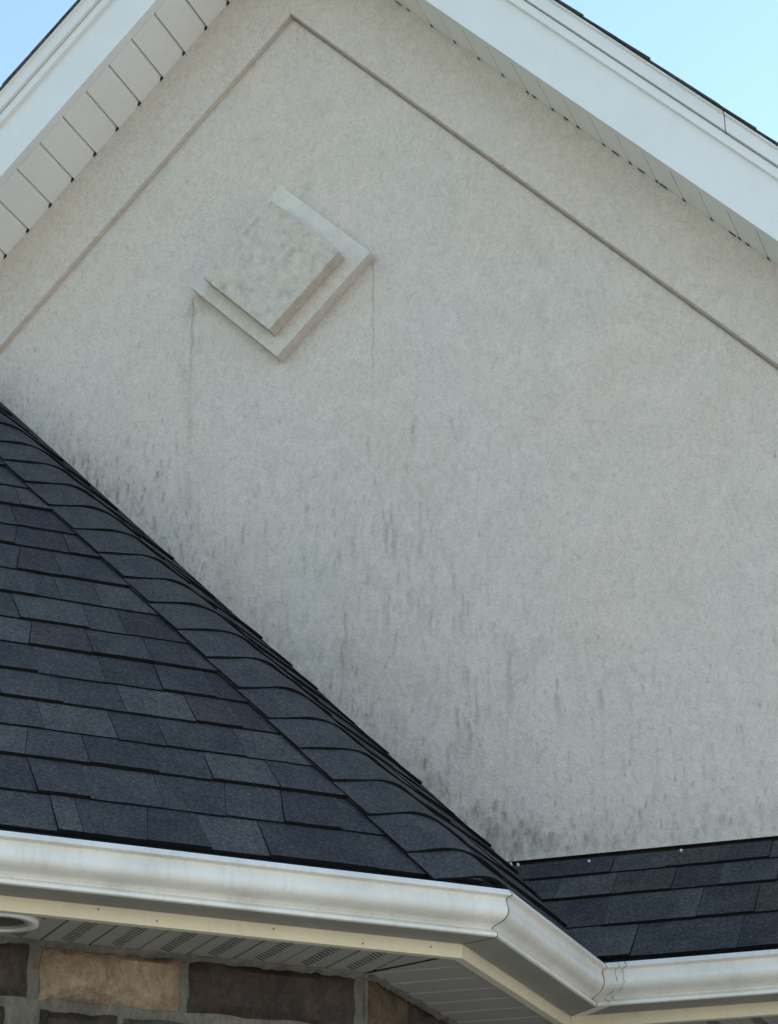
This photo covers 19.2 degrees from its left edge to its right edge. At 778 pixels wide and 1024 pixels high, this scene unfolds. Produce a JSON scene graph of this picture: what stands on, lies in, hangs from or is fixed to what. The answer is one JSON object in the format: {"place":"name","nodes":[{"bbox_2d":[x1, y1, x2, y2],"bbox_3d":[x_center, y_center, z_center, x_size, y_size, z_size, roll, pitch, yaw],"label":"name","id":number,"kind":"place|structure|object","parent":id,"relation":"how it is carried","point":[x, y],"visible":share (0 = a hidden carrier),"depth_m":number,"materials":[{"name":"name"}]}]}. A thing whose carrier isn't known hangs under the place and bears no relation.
{"place":"outdoors","nodes":[
{"label":"outdoors","id":0,"kind":"place"},
{"bbox_2d":[0,0,777,1023],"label":"house","id":1,"kind":"structure","parent":0,"point":[440,544],"depth_m":6.78,"materials":[{"name":"paint"}]},
{"bbox_2d":[0,913,38,932],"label":"soffit downlight","id":2,"kind":"object","parent":1,"relation":"attached to","point":[11,923],"visible":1,"depth_m":4.84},
{"bbox_2d":[190,185,374,362],"bbox_3d":[-0.354,-0.778,7.386,0.628,0.628,0.106,-9,-25,19],"label":"diamond plaque","id":3,"kind":"object","parent":1,"relation":"attached to","point":[281,273],"visible":1,"depth_m":7.33,"materials":[{"name":"paint"}]},
{"bbox_2d":[0,830,777,1015],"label":"rain gutter","id":4,"kind":"object","parent":1,"relation":"attached to","point":[513,935],"visible":1,"depth_m":4.98,"materials":[{"name":"white metal"}]},
{"bbox_2d":[0,0,777,141],"label":"sky","id":5,"kind":"structure","parent":0,"point":[726,50],"materials":[{"name":"blue"}]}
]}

